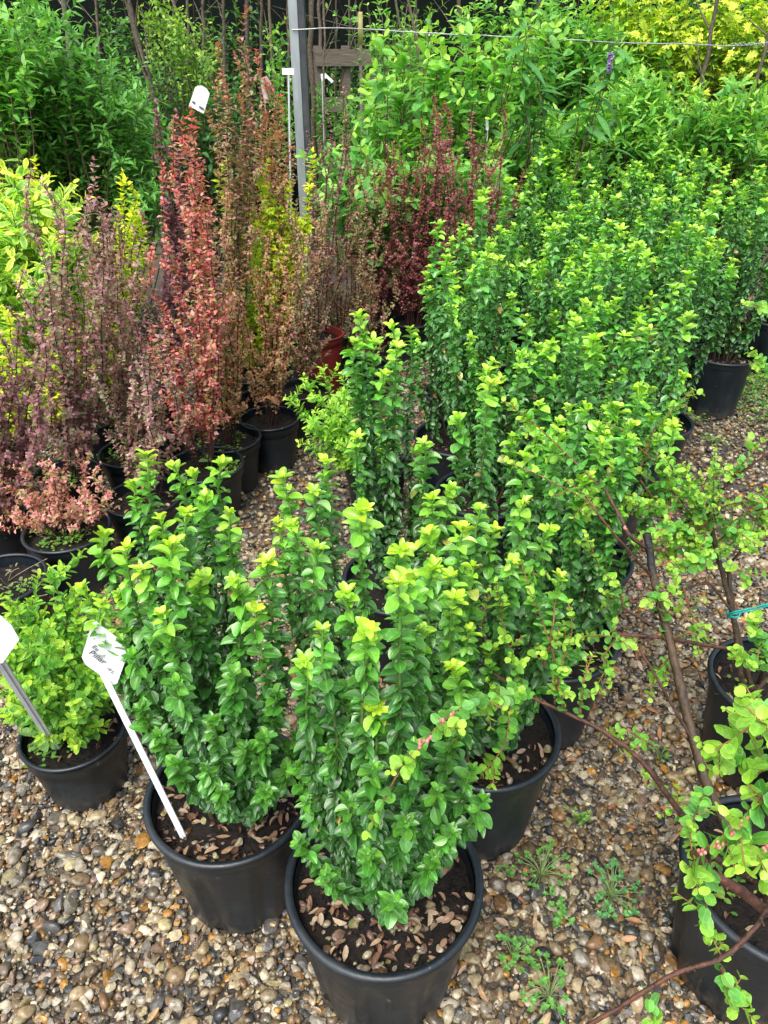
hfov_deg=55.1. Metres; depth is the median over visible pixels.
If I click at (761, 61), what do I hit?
young tree
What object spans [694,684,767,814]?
potted cotoneaster
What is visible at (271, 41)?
young tree
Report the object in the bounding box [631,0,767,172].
evergreen shrub
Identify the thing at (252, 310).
golden bush
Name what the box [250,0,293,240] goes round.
young tree
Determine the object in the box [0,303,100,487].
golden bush
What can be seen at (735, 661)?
potted cotoneaster
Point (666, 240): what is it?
potted euonymus
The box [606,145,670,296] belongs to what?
potted euonymus
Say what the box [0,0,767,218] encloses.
windbreak fence
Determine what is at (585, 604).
potted euonymus
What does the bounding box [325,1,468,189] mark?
young tree
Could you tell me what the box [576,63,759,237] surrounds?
weigela bush
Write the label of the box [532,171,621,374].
potted euonymus
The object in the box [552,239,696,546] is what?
potted euonymus
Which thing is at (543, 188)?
potted euonymus
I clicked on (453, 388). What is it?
potted euonymus
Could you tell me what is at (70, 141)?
evergreen shrub
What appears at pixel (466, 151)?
evergreen shrub
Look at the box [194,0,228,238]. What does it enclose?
young tree
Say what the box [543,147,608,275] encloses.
potted euonymus
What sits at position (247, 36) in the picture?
young tree
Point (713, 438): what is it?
gravel weed
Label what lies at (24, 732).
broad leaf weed
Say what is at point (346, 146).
potted barberry
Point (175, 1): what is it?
young tree
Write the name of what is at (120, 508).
potted barberry
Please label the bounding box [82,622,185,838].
plant label
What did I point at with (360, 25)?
marker cane
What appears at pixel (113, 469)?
potted barberry
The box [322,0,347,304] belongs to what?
young tree
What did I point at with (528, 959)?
gravel weed
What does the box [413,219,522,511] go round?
potted euonymus
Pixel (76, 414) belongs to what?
potted barberry
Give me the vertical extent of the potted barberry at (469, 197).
1.192 m
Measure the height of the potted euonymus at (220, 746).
0.871 m
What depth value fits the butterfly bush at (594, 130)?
3.71 m
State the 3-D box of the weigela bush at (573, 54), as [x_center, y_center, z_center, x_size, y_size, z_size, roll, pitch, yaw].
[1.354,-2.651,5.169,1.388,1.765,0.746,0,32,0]
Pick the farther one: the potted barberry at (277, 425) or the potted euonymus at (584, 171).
the potted euonymus at (584, 171)
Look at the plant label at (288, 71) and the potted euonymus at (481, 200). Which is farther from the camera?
the plant label at (288, 71)
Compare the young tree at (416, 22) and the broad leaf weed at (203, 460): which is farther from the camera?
the young tree at (416, 22)
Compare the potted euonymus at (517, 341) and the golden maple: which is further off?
the golden maple
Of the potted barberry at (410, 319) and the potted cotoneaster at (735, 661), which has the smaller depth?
the potted cotoneaster at (735, 661)
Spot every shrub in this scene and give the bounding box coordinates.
[0,0,58,208]
[0,0,173,341]
[0,158,101,437]
[137,52,267,304]
[309,75,399,269]
[379,0,564,234]
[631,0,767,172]
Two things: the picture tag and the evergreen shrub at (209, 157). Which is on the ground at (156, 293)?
the evergreen shrub at (209, 157)
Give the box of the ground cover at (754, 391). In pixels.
[683,371,767,445]
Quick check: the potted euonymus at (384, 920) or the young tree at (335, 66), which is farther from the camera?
the young tree at (335, 66)
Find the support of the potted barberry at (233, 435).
on the ground at (156, 293)
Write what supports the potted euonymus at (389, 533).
on the ground at (156, 293)
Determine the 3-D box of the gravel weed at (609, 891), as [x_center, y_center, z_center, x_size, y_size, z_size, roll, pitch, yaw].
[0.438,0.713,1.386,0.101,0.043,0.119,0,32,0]
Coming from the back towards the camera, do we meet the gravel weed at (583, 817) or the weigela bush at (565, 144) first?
the weigela bush at (565, 144)
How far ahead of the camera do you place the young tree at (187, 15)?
5.19 m
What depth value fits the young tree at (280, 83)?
4.30 m
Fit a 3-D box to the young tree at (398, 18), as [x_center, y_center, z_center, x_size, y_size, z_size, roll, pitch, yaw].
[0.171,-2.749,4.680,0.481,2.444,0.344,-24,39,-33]
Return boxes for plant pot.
[0,553,50,642]
[299,326,343,398]
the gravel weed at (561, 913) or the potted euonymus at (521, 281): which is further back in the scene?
the potted euonymus at (521, 281)
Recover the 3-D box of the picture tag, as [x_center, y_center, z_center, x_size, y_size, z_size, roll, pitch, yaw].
[-0.428,-1.077,2.923,0.050,1.128,0.008,0,32,0]
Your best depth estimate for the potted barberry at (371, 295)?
3.22 m
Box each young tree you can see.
[58,0,95,205]
[78,0,103,93]
[85,0,292,232]
[124,0,195,308]
[133,0,222,252]
[164,0,216,130]
[171,0,265,246]
[172,0,183,224]
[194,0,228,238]
[216,0,226,119]
[222,0,268,217]
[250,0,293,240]
[257,0,265,183]
[260,16,297,225]
[264,0,284,221]
[274,0,364,48]
[283,0,320,268]
[307,0,337,50]
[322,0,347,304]
[325,0,448,193]
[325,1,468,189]
[330,0,337,232]
[331,0,362,157]
[394,0,416,188]
[399,0,418,197]
[407,0,432,138]
[435,0,475,186]
[449,0,632,153]
[498,0,543,142]
[598,0,613,192]
[678,0,718,189]
[715,9,767,225]
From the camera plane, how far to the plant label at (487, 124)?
3.65 m
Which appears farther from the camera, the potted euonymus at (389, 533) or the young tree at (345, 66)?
the young tree at (345, 66)
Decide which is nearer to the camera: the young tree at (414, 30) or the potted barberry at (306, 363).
the potted barberry at (306, 363)
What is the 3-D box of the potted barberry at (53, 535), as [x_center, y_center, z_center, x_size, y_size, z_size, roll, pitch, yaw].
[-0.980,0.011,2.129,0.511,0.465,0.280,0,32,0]
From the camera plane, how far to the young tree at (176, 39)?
4.10 m
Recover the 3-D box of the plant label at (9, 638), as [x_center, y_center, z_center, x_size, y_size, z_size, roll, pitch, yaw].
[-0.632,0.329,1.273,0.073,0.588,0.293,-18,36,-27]
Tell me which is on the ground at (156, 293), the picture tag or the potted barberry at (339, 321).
the potted barberry at (339, 321)
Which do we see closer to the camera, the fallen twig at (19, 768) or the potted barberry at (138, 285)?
the fallen twig at (19, 768)
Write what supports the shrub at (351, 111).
on the ground at (156, 293)
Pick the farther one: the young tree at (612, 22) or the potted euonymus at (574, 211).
the young tree at (612, 22)
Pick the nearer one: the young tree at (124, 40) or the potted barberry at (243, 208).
the potted barberry at (243, 208)
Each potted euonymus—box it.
[72,449,309,935]
[268,453,492,1023]
[339,308,447,684]
[380,376,567,861]
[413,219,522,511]
[424,189,520,422]
[434,241,560,582]
[445,176,541,414]
[475,348,684,749]
[476,171,547,379]
[514,145,580,347]
[518,222,645,512]
[519,192,626,413]
[524,297,698,615]
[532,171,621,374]
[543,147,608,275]
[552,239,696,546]
[556,167,628,307]
[581,163,652,350]
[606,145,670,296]
[606,183,722,399]
[608,173,721,368]
[616,212,739,494]
[617,165,699,336]
[651,148,719,343]
[669,152,735,310]
[686,164,767,378]
[686,169,767,420]
[746,246,767,375]
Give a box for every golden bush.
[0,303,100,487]
[1,154,46,218]
[57,167,152,407]
[212,147,319,411]
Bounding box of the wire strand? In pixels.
[292,27,767,48]
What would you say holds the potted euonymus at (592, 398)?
on the ground at (156, 293)
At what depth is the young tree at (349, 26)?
5.26 m
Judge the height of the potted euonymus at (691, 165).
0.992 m
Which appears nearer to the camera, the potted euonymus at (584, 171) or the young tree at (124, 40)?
the potted euonymus at (584, 171)
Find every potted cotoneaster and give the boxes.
[361,396,767,1023]
[595,387,767,789]
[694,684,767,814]
[741,299,767,381]
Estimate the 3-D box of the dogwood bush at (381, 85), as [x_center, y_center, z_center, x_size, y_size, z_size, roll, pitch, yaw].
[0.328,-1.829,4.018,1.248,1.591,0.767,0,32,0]
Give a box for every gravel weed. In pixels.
[496,863,515,877]
[496,932,534,971]
[514,839,572,895]
[518,949,569,1023]
[548,895,574,926]
[564,806,591,825]
[586,857,644,919]
[649,745,670,761]
[685,410,707,420]
[700,431,730,445]
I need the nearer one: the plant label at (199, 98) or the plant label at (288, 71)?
the plant label at (199, 98)
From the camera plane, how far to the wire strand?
3.66 m
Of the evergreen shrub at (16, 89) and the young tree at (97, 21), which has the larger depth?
the young tree at (97, 21)
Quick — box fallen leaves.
[31,482,763,1023]
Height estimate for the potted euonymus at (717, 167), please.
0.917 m
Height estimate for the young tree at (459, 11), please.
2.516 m
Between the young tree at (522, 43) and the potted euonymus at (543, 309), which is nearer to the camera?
the potted euonymus at (543, 309)
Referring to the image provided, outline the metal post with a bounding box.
[288,0,317,319]
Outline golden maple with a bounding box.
[586,0,767,223]
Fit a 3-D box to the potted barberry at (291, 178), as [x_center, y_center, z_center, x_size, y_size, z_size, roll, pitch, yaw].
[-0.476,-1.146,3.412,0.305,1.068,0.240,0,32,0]
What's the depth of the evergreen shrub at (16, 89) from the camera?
3.09 m
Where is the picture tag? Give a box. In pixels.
[259,76,273,252]
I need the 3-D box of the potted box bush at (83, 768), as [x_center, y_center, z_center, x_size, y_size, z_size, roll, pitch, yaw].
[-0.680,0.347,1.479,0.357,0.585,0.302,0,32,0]
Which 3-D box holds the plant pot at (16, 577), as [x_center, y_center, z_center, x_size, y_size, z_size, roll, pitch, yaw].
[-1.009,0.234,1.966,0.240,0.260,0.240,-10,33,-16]
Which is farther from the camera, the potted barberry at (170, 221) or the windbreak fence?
the windbreak fence
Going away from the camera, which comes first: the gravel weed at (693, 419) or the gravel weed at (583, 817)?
the gravel weed at (583, 817)
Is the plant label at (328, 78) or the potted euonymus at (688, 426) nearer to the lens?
the potted euonymus at (688, 426)
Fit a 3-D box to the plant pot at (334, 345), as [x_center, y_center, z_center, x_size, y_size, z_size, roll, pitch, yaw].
[-0.290,-0.690,3.416,0.220,0.290,0.220,0,32,0]
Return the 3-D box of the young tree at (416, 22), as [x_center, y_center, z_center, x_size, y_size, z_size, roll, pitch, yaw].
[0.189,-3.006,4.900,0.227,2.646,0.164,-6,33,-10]
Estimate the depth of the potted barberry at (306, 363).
2.85 m
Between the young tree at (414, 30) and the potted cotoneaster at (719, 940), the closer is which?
the potted cotoneaster at (719, 940)
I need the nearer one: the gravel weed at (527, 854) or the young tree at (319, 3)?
the gravel weed at (527, 854)
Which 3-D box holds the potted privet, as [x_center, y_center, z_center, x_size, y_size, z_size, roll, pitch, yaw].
[-0.084,-0.201,2.363,0.340,0.576,0.405,22,38,31]
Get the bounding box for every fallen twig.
[16,752,20,783]
[196,925,207,948]
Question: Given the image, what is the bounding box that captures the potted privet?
[283,362,406,517]
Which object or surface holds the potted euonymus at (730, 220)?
on the ground at (156, 293)
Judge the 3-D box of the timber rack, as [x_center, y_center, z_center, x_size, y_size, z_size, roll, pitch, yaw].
[-0.270,-2.620,5.450,0.451,1.408,0.080,0,32,0]
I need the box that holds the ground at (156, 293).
[0,217,767,1023]
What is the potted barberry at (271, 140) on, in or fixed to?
on the ground at (156, 293)
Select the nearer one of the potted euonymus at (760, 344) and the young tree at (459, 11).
the potted euonymus at (760, 344)
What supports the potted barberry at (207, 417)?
on the ground at (156, 293)
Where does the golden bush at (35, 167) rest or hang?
on the ground at (156, 293)
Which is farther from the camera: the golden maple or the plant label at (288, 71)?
the golden maple
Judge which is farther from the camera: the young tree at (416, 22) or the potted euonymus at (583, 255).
the young tree at (416, 22)
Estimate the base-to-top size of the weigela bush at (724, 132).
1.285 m
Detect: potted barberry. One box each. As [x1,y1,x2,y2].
[0,269,53,558]
[0,449,113,597]
[15,155,120,511]
[57,198,154,470]
[73,189,168,491]
[89,327,194,561]
[121,98,195,476]
[139,105,244,526]
[189,178,261,494]
[193,4,264,426]
[227,223,306,473]
[240,49,293,410]
[258,135,308,375]
[273,188,335,440]
[288,79,355,380]
[320,158,386,388]
[341,133,405,356]
[349,214,399,401]
[375,89,459,361]
[433,106,526,372]
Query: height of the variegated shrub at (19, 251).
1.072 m
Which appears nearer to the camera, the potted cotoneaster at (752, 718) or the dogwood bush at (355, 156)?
the potted cotoneaster at (752, 718)
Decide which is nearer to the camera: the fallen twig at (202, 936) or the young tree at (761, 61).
the fallen twig at (202, 936)
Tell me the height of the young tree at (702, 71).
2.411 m
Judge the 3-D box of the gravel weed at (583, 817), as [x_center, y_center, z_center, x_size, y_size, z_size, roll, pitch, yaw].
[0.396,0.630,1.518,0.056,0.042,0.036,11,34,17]
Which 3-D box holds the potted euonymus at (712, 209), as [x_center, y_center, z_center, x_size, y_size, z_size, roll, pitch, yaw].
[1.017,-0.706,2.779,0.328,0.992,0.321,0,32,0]
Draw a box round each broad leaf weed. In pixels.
[17,727,48,751]
[198,453,217,461]
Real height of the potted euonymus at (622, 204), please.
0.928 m
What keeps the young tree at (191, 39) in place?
on the ground at (156, 293)
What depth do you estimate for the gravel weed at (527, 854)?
1.43 m
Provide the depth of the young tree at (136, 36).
3.92 m
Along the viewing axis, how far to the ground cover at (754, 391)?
3.39 m
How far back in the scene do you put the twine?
1.39 m
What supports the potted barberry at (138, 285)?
on the ground at (156, 293)
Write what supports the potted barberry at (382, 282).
on the ground at (156, 293)
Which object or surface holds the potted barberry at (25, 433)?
on the ground at (156, 293)
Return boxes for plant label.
[0,616,59,749]
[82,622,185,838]
[124,85,208,416]
[282,68,293,330]
[321,73,332,253]
[484,117,488,185]
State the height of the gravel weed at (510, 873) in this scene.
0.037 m
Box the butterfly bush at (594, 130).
[498,2,635,245]
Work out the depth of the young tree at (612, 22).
5.31 m
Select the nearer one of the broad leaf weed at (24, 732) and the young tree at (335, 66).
the broad leaf weed at (24, 732)
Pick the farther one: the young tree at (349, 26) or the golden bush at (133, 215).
the young tree at (349, 26)
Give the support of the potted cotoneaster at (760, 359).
on the ground at (156, 293)
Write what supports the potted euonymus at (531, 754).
on the ground at (156, 293)
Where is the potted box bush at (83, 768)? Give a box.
[0,548,127,812]
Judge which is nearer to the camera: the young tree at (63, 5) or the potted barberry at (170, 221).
the potted barberry at (170, 221)
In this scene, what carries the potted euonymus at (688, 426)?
on the ground at (156, 293)
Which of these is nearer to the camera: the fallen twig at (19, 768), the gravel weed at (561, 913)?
the gravel weed at (561, 913)
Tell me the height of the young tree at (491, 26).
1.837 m
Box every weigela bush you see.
[465,93,617,294]
[481,0,675,240]
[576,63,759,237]
[664,71,767,293]
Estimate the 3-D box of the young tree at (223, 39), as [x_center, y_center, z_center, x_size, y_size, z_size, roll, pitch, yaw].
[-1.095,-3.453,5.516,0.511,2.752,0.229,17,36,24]
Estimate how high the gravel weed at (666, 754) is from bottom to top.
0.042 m
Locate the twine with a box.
[726,603,767,618]
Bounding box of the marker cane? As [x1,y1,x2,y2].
[357,12,363,189]
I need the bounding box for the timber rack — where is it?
[313,46,376,254]
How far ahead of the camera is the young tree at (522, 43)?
4.67 m
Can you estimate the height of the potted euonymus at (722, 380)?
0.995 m
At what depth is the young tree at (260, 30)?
5.39 m
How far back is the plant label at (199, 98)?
2.29 m
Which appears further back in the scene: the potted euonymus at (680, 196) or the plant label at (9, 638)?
the potted euonymus at (680, 196)
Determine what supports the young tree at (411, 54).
on the ground at (156, 293)
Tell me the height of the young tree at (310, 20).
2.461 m
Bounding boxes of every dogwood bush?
[294,138,522,329]
[342,0,583,313]

